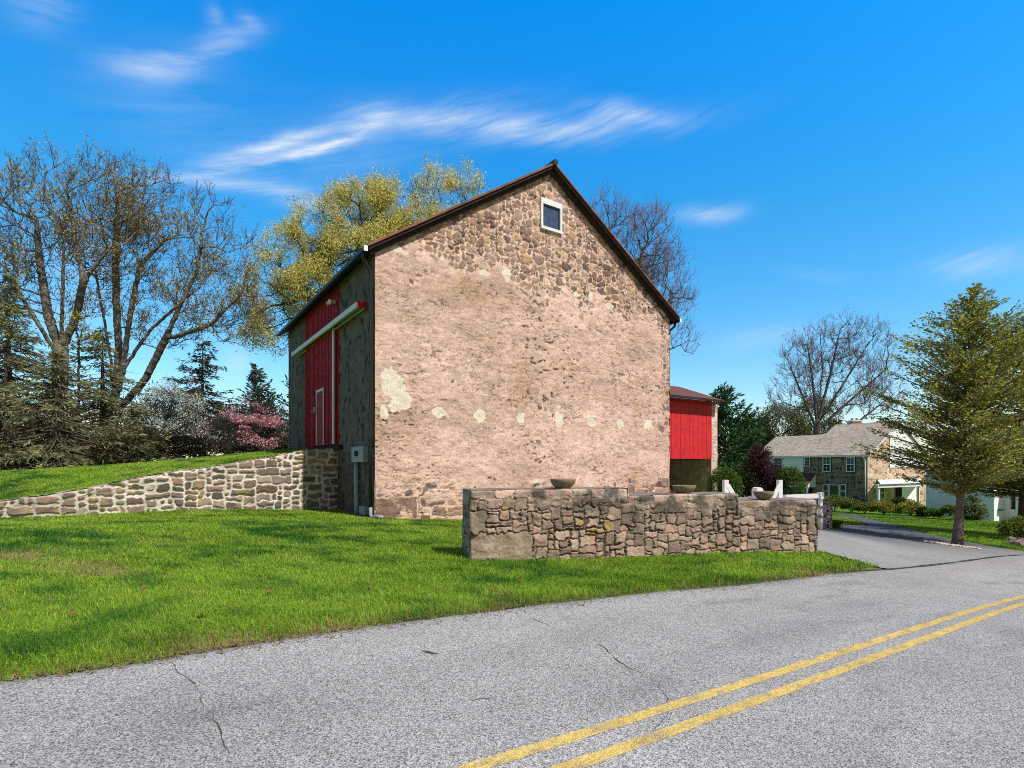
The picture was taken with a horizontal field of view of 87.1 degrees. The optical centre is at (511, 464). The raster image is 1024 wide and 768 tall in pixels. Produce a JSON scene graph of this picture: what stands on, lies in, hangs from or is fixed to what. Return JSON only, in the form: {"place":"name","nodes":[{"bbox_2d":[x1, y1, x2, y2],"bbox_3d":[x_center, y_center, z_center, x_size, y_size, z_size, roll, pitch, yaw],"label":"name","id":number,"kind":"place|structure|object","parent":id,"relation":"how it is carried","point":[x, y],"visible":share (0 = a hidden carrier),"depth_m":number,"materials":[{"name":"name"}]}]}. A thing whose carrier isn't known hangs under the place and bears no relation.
{"place":"outdoors","nodes":[
{"label":"outdoors","id":0,"kind":"place"},
{"bbox_2d":[0,447,309,500],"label":"bank","id":1,"kind":"structure","parent":0,"point":[64,478],"depth_m":17.51,"materials":[{"name":"green plant"}]},
{"bbox_2d":[0,291,37,469],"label":"sapling","id":2,"kind":"object","parent":1,"relation":"on","point":[13,309],"visible":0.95,"depth_m":30.98,"materials":[{"name":"green plant"}]},
{"bbox_2d":[0,341,87,469],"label":"spruce tree","id":3,"kind":"object","parent":1,"relation":"on","point":[20,445],"visible":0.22,"depth_m":30.75,"materials":[{"name":"green plant"}]},
{"bbox_2d":[0,273,107,469],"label":"spruce tree","id":4,"kind":"object","parent":1,"relation":"on","point":[25,351],"visible":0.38,"depth_m":34.00,"materials":[{"name":"green plant"}]},
{"bbox_2d":[48,307,109,445],"bbox_3d":[-28.216,-5.101,35.047,3.356,10.856,2.186,0,0,0],"label":"sapling","id":5,"kind":"object","parent":1,"relation":"on","point":[80,336],"visible":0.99,"depth_m":34.95,"materials":[{"name":"green plant"}]},
{"bbox_2d":[0,346,172,469],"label":"spruce tree","id":6,"kind":"object","parent":1,"relation":"on","point":[55,447],"visible":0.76,"depth_m":29.72,"materials":[{"name":"green plant"}]},
{"bbox_2d":[1,325,172,464],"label":"spruce tree","id":7,"kind":"object","parent":1,"relation":"on","point":[102,383],"visible":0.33,"depth_m":35.61,"materials":[{"name":"green plant"}]},
{"bbox_2d":[0,130,184,417],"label":"maple tree","id":8,"kind":"object","parent":1,"relation":"on","point":[79,302],"visible":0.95,"depth_m":37.62,"materials":[{"name":"brown plant"}]},
{"bbox_2d":[71,401,170,465],"bbox_3d":[-24.509,-1.479,34.009,7.227,5.259,7.794,0,0,0],"label":"spruce tree","id":9,"kind":"object","parent":1,"relation":"on","point":[135,409],"visible":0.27,"depth_m":33.79,"materials":[{"name":"green plant"}]},
{"bbox_2d":[87,431,157,463],"bbox_3d":[-23.251,-0.888,32.124,3.593,2.213,2.906,0,0,-36],"label":"understory shrub","id":10,"kind":"object","parent":1,"relation":"on","point":[131,452],"visible":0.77,"depth_m":31.59,"materials":[{"name":"green plant"}]},
{"bbox_2d":[80,380,167,428],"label":"understory shrub","id":11,"kind":"object","parent":1,"relation":"on","point":[123,397],"visible":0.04,"depth_m":57.90,"materials":[{"name":"green plant"}]},
{"bbox_2d":[119,423,168,460],"bbox_3d":[-23.352,-1.264,34.153,3.039,2.738,2.849,0,0,9],"label":"understory shrub","id":12,"kind":"object","parent":1,"relation":"on","point":[153,436],"visible":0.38,"depth_m":33.99,"materials":[{"name":"green plant"}]},
{"bbox_2d":[122,380,189,430],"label":"understory shrub","id":13,"kind":"object","parent":1,"relation":"on","point":[173,406],"visible":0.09,"depth_m":51.87,"materials":[{"name":"green plant"}]},
{"bbox_2d":[46,135,279,457],"bbox_3d":[-25.620,-12.195,40.357,17.831,24.857,7.461,0,0,13],"label":"maple tree","id":14,"kind":"object","parent":1,"relation":"on","point":[123,345],"visible":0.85,"depth_m":39.81,"materials":[{"name":"brown plant"}]},
{"bbox_2d":[113,371,232,460],"bbox_3d":[-22.416,-3.287,36.177,7.741,6.534,4.868,0,0,0],"label":"dogwood tree","id":15,"kind":"object","parent":1,"relation":"on","point":[189,404],"visible":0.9,"depth_m":35.62,"materials":[{"name":"white plant"}]},
{"bbox_2d":[152,428,199,458],"bbox_3d":[-24.048,-1.434,37.921,4.438,2.540,3.014,0,0,0],"label":"understory shrub","id":16,"kind":"object","parent":1,"relation":"on","point":[169,439],"visible":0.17,"depth_m":37.80,"materials":[{"name":"green plant"}]},
{"bbox_2d":[165,432,229,457],"bbox_3d":[-21.617,-1.397,36.863,4.380,2.201,3.478,0,0,0],"label":"understory shrub","id":17,"kind":"object","parent":1,"relation":"on","point":[182,446],"visible":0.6,"depth_m":36.38,"materials":[{"name":"green plant"}]},
{"bbox_2d":[144,340,261,459],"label":"spruce tree","id":18,"kind":"object","parent":1,"relation":"on","point":[201,370],"visible":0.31,"depth_m":43.85,"materials":[{"name":"green plant"}]},
{"bbox_2d":[201,431,248,454],"bbox_3d":[-20.102,-1.514,37.931,3.796,1.926,2.949,0,0,-19],"label":"understory shrub","id":19,"kind":"object","parent":1,"relation":"on","point":[228,440],"visible":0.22,"depth_m":37.22,"materials":[{"name":"green plant"}]},
{"bbox_2d":[202,396,288,452],"bbox_3d":[-16.135,-2.365,33.002,5.891,3.593,3.472,0,0,0],"label":"dogwood tree","id":20,"kind":"object","parent":1,"relation":"on","point":[245,422],"visible":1,"depth_m":32.59,"materials":[{"name":"pink plant"}]},
{"bbox_2d":[228,434,288,451],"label":"understory shrub","id":21,"kind":"object","parent":1,"relation":"on","point":[249,448],"visible":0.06,"depth_m":36.38,"materials":[{"name":"green plant"}]},
{"bbox_2d":[265,426,288,449],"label":"understory shrub","id":22,"kind":"object","parent":1,"relation":"on","point":[285,444],"visible":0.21,"depth_m":35.22,"materials":[{"name":"green plant"}]},
{"bbox_2d":[0,495,1022,681],"bbox_3d":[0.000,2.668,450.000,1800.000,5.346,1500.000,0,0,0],"label":"ground","id":23,"kind":"structure","parent":0,"point":[839,509],"depth_m":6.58,"materials":[{"name":"green plant"}]},
{"bbox_2d":[0,448,337,516],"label":"retaining wall","id":24,"kind":"structure","parent":23,"relation":"on","point":[303,479],"depth_m":17.10,"materials":[{"name":"stone"}]},
{"bbox_2d":[217,362,288,453],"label":"fir tree","id":25,"kind":"object","parent":23,"relation":"on","point":[255,380],"visible":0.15,"depth_m":55.71,"materials":[{"name":"green plant"}]},
{"bbox_2d":[266,375,288,450],"bbox_3d":[-16.464,-2.727,39.880,4.159,7.826,4.044,0,0,0],"label":"pine tree","id":26,"kind":"object","parent":23,"relation":"on","point":[284,400],"visible":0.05,"depth_m":39.97,"materials":[{"name":"green plant"}]},
{"bbox_2d":[222,148,490,359],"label":"flowering maple","id":27,"kind":"object","parent":23,"relation":"on","point":[324,259],"visible":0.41,"depth_m":44.68,"materials":[{"name":"yellow plant"}]},
{"bbox_2d":[278,159,725,519],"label":"stone barn","id":28,"kind":"structure","parent":23,"relation":"on","point":[515,333],"depth_m":19.05,"materials":[{"name":"stone"}]},
{"bbox_2d":[307,328,335,446],"bbox_3d":[-7.542,-2.819,20.863,0.262,4.157,4.067,0,0,-34],"label":"sliding door","id":29,"kind":"structure","parent":28,"relation":"in","point":[321,357],"depth_m":20.49,"materials":[{"name":"red paint"}]},
{"bbox_2d":[540,197,562,234],"bbox_3d":[1.453,-9.162,19.820,0.981,1.123,0.100,0,0,-34],"label":"window","id":30,"kind":"structure","parent":28,"relation":"in","point":[550,211],"depth_m":19.82,"materials":[{"name":"white paint"}]},
{"bbox_2d":[462,487,817,559],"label":"stone wall","id":31,"kind":"structure","parent":23,"relation":"on","point":[544,523],"depth_m":9.65,"materials":[{"name":"stone"}]},
{"bbox_2d":[550,479,575,488],"bbox_3d":[0.908,0.335,9.586,0.463,0.175,0.463,0,0,0],"label":"planter bowl","id":32,"kind":"object","parent":31,"relation":"on","point":[563,483],"visible":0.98,"depth_m":9.42,"materials":[{"name":"stone"}]},
{"bbox_2d":[672,485,695,493],"bbox_3d":[3.260,0.468,10.205,0.436,0.165,0.436,0,0,0],"label":"planter bowl","id":33,"kind":"object","parent":31,"relation":"on","point":[688,489],"visible":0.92,"depth_m":10.06,"materials":[{"name":"stone"}]},
{"bbox_2d":[753,491,773,499],"bbox_3d":[4.983,0.605,10.659,0.386,0.165,0.386,0,0,0],"label":"planter bowl","id":34,"kind":"object","parent":31,"relation":"on","point":[763,495],"visible":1,"depth_m":10.54,"materials":[{"name":"stone"}]},
{"bbox_2d":[587,182,705,355],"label":"bare tree","id":35,"kind":"object","parent":23,"relation":"on","point":[646,264],"visible":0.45,"depth_m":47.26,"materials":[{"name":"brown plant"}]},
{"bbox_2d":[706,466,744,497],"bbox_3d":[11.447,1.174,29.010,1.974,2.243,1.770,0,0,0],"label":"boxwood shrub","id":36,"kind":"object","parent":23,"relation":"on","point":[733,478],"visible":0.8,"depth_m":28.71,"materials":[{"name":"green plant"}]},
{"bbox_2d":[708,381,771,497],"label":"pine tree","id":37,"kind":"object","parent":23,"relation":"on","point":[729,449],"visible":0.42,"depth_m":45.16,"materials":[{"name":"green plant"}]},
{"bbox_2d":[729,463,760,497],"bbox_3d":[13.366,1.016,30.979,1.907,2.360,1.714,0,0,-34],"label":"boxwood shrub","id":38,"kind":"object","parent":23,"relation":"on","point":[752,477],"visible":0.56,"depth_m":30.52,"materials":[{"name":"green plant"}]},
{"bbox_2d":[727,412,780,465],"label":"leafing tree","id":39,"kind":"object","parent":23,"relation":"on","point":[769,437],"visible":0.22,"depth_m":82.64,"materials":[{"name":"green plant"}]},
{"bbox_2d":[738,439,787,497],"bbox_3d":[14.440,0.700,31.041,3.067,4.382,2.483,0,0,0],"label":"plum shrub","id":40,"kind":"object","parent":23,"relation":"on","point":[765,470],"visible":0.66,"depth_m":30.64,"materials":[{"name":"purple plant"}]},
{"bbox_2d":[754,401,813,436],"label":"leafing tree","id":41,"kind":"object","parent":23,"relation":"on","point":[792,420],"visible":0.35,"depth_m":91.04,"materials":[{"name":"green plant"}]},
{"bbox_2d":[775,466,806,494],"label":"boxwood shrub","id":42,"kind":"object","parent":23,"relation":"on","point":[790,475],"visible":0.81,"depth_m":29.66,"materials":[{"name":"green plant"}]},
{"bbox_2d":[783,492,823,528],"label":"gate","id":43,"kind":"structure","parent":23,"relation":"on","point":[819,496],"depth_m":17.83,"materials":[{"name":"white paint"}]},
{"bbox_2d":[780,391,846,435],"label":"leafing tree","id":44,"kind":"object","parent":23,"relation":"on","point":[832,422],"visible":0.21,"depth_m":94.91,"materials":[{"name":"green plant"}]},
{"bbox_2d":[823,501,833,528],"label":"gate pillar","id":45,"kind":"structure","parent":23,"relation":"on","point":[827,514],"depth_m":18.20,"materials":[{"name":"stone"}]},
{"bbox_2d":[817,494,848,511],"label":"azalea shrub","id":46,"kind":"object","parent":23,"relation":"on","point":[836,499],"visible":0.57,"depth_m":45.64,"materials":[{"name":"green plant"}]},
{"bbox_2d":[763,306,912,434],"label":"bare tree","id":47,"kind":"object","parent":23,"relation":"on","point":[818,416],"visible":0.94,"depth_m":77.66,"materials":[{"name":"brown plant"}]},
{"bbox_2d":[832,519,845,528],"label":"daylily clump","id":48,"kind":"object","parent":23,"relation":"on","point":[836,523],"visible":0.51,"depth_m":19.16,"materials":[{"name":"green plant"}]},
{"bbox_2d":[764,418,929,506],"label":"stone house","id":49,"kind":"structure","parent":23,"relation":"on","point":[831,461],"depth_m":55.20,"materials":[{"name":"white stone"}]},
{"bbox_2d":[774,458,782,471],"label":"window","id":50,"kind":"structure","parent":49,"relation":"in","point":[780,459],"depth_m":59.74,"materials":[{"name":"white paint"}]},
{"bbox_2d":[804,457,809,466],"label":"window","id":51,"kind":"structure","parent":49,"relation":"in","point":[806,459],"depth_m":57.12,"materials":[{"name":"white paint"}]},
{"bbox_2d":[803,488,811,493],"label":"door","id":52,"kind":"structure","parent":49,"relation":"in","point":[809,489],"depth_m":56.91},
{"bbox_2d":[822,484,828,497],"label":"window","id":53,"kind":"structure","parent":49,"relation":"in","point":[825,487],"depth_m":55.47,"materials":[{"name":"white paint"}]},
{"bbox_2d":[822,457,830,471],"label":"window","id":54,"kind":"structure","parent":49,"relation":"in","point":[826,461],"depth_m":55.33,"materials":[{"name":"white paint"}]},
{"bbox_2d":[829,484,838,497],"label":"window","id":55,"kind":"structure","parent":49,"relation":"in","point":[833,489],"depth_m":54.77,"materials":[{"name":"glass"}]},
{"bbox_2d":[839,484,845,497],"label":"window","id":56,"kind":"structure","parent":49,"relation":"in","point":[842,487],"depth_m":54.00,"materials":[{"name":"white paint"}]},
{"bbox_2d":[846,457,854,471],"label":"window","id":57,"kind":"structure","parent":49,"relation":"in","point":[850,461],"depth_m":53.31,"materials":[{"name":"white paint"}]},
{"bbox_2d":[880,488,884,498],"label":"window","id":58,"kind":"structure","parent":49,"relation":"in","point":[882,490],"depth_m":53.29,"materials":[{"name":"white paint"}]},
{"bbox_2d":[896,487,901,497],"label":"door","id":59,"kind":"structure","parent":49,"relation":"in","point":[898,489],"depth_m":54.77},
{"bbox_2d":[840,497,861,511],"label":"azalea shrub","id":60,"kind":"object","parent":23,"relation":"on","point":[852,501],"visible":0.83,"depth_m":44.76,"materials":[{"name":"green plant"}]},
{"bbox_2d":[853,502,877,512],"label":"azalea shrub","id":61,"kind":"object","parent":23,"relation":"on","point":[866,506],"visible":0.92,"depth_m":42.68,"materials":[{"name":"green plant"}]},
{"bbox_2d":[871,500,897,513],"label":"azalea shrub","id":62,"kind":"object","parent":23,"relation":"on","point":[883,505],"visible":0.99,"depth_m":41.69,"materials":[{"name":"green plant"}]},
{"bbox_2d":[889,496,912,510],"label":"azalea shrub","id":63,"kind":"object","parent":23,"relation":"on","point":[898,500],"visible":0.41,"depth_m":43.80,"materials":[{"name":"green plant"}]},
{"bbox_2d":[895,499,924,515],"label":"azalea shrub","id":64,"kind":"object","parent":23,"relation":"on","point":[908,504],"visible":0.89,"depth_m":40.77,"materials":[{"name":"green plant"}]},
{"bbox_2d":[915,506,927,516],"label":"azalea shrub","id":65,"kind":"object","parent":23,"relation":"on","point":[919,510],"visible":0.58,"depth_m":39.91,"materials":[{"name":"green plant"}]},
{"bbox_2d":[923,507,944,517],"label":"azalea shrub","id":66,"kind":"object","parent":23,"relation":"on","point":[932,512],"visible":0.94,"depth_m":37.75,"materials":[{"name":"green plant"}]},
{"bbox_2d":[850,282,1023,544],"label":"cedar tree","id":67,"kind":"object","parent":23,"relation":"on","point":[974,376],"visible":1,"depth_m":16.23,"materials":[{"name":"green plant"}]},
{"bbox_2d":[939,504,955,515],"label":"azalea shrub","id":68,"kind":"object","parent":23,"relation":"on","point":[948,509],"visible":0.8,"depth_m":36.86,"materials":[{"name":"green plant"}]},
{"bbox_2d":[894,313,1023,531],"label":"cedar tree","id":69,"kind":"object","parent":23,"relation":"on","point":[1011,486],"visible":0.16,"depth_m":20.46,"materials":[{"name":"green plant"}]},
{"bbox_2d":[922,466,1019,520],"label":"white building","id":70,"kind":"structure","parent":23,"relation":"on","point":[937,499],"depth_m":40.73,"materials":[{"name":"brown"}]},
{"bbox_2d":[1011,492,1014,508],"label":"window","id":71,"kind":"structure","parent":70,"relation":"in","point":[1013,498],"depth_m":40.34,"materials":[{"name":"black glass"}]},
{"bbox_2d":[964,494,989,519],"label":"variegated shrub","id":72,"kind":"object","parent":23,"relation":"on","point":[972,504],"visible":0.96,"depth_m":37.79,"materials":[{"name":"green plant"}]},
{"bbox_2d":[995,515,1023,537],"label":"hedge shrub","id":73,"kind":"object","parent":23,"relation":"on","point":[1008,524],"visible":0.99,"depth_m":18.62,"materials":[{"name":"green plant"}]},
{"bbox_2d":[1010,537,1023,544],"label":"rock","id":74,"kind":"object","parent":23,"relation":"on","point":[1017,540],"visible":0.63,"depth_m":17.31,"materials":[{"name":"stone"}]},
{"bbox_2d":[1018,539,1023,546],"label":"rock","id":75,"kind":"object","parent":23,"relation":"on","point":[1021,543],"visible":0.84,"depth_m":16.91,"materials":[{"name":"stone"}]},
{"bbox_2d":[0,555,1023,767],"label":"road","id":76,"kind":"structure","parent":0,"point":[919,667],"depth_m":3.80,"materials":[{"name":"grey asphalt"}]},
{"bbox_2d":[0,569,865,684],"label":"dry clippings","id":77,"kind":"object","parent":76,"relation":"on","point":[83,668],"visible":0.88,"depth_m":4.71,"materials":[{"name":"brown plant"}]},
{"bbox_2d":[0,0,1023,462],"label":"sky","id":78,"kind":"structure","parent":0,"point":[817,159],"materials":[{"name":"blue"}]},
{"bbox_2d":[801,512,1023,561],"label":"house lawn grass","id":79,"kind":"structure","parent":0,"point":[933,525],"depth_m":26.34,"materials":[{"name":"green plant"}]},
{"bbox_2d":[817,514,1023,570],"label":"driveway","id":80,"kind":"structure","parent":0,"point":[887,546],"depth_m":13.08,"materials":[{"name":"grey asphalt"}]},
{"bbox_2d":[752,487,762,497],"bbox_3d":[7.797,1.311,17.107,0.240,1.211,0.240,0,0,-14],"label":"gate post","id":81,"kind":"object","parent":80,"relation":"on","point":[757,489],"visible":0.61,"depth_m":17.06,"materials":[{"name":"white paint"}]},
{"bbox_2d":[722,480,751,497],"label":"farm gate","id":82,"kind":"structure","parent":81,"relation":"attached to","point":[727,487],"depth_m":16.96,"materials":[{"name":"white paint"}]},
{"bbox_2d":[772,480,782,497],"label":"farm gate","id":83,"kind":"structure","parent":81,"relation":"attached to","point":[778,491],"depth_m":17.44,"materials":[{"name":"white paint"}]},
{"bbox_2d":[923,540,980,548],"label":"gravel","id":84,"kind":"structure","parent":0,"point":[949,544],"depth_m":15.27,"materials":[{"name":"beige gravel"}]}
]}

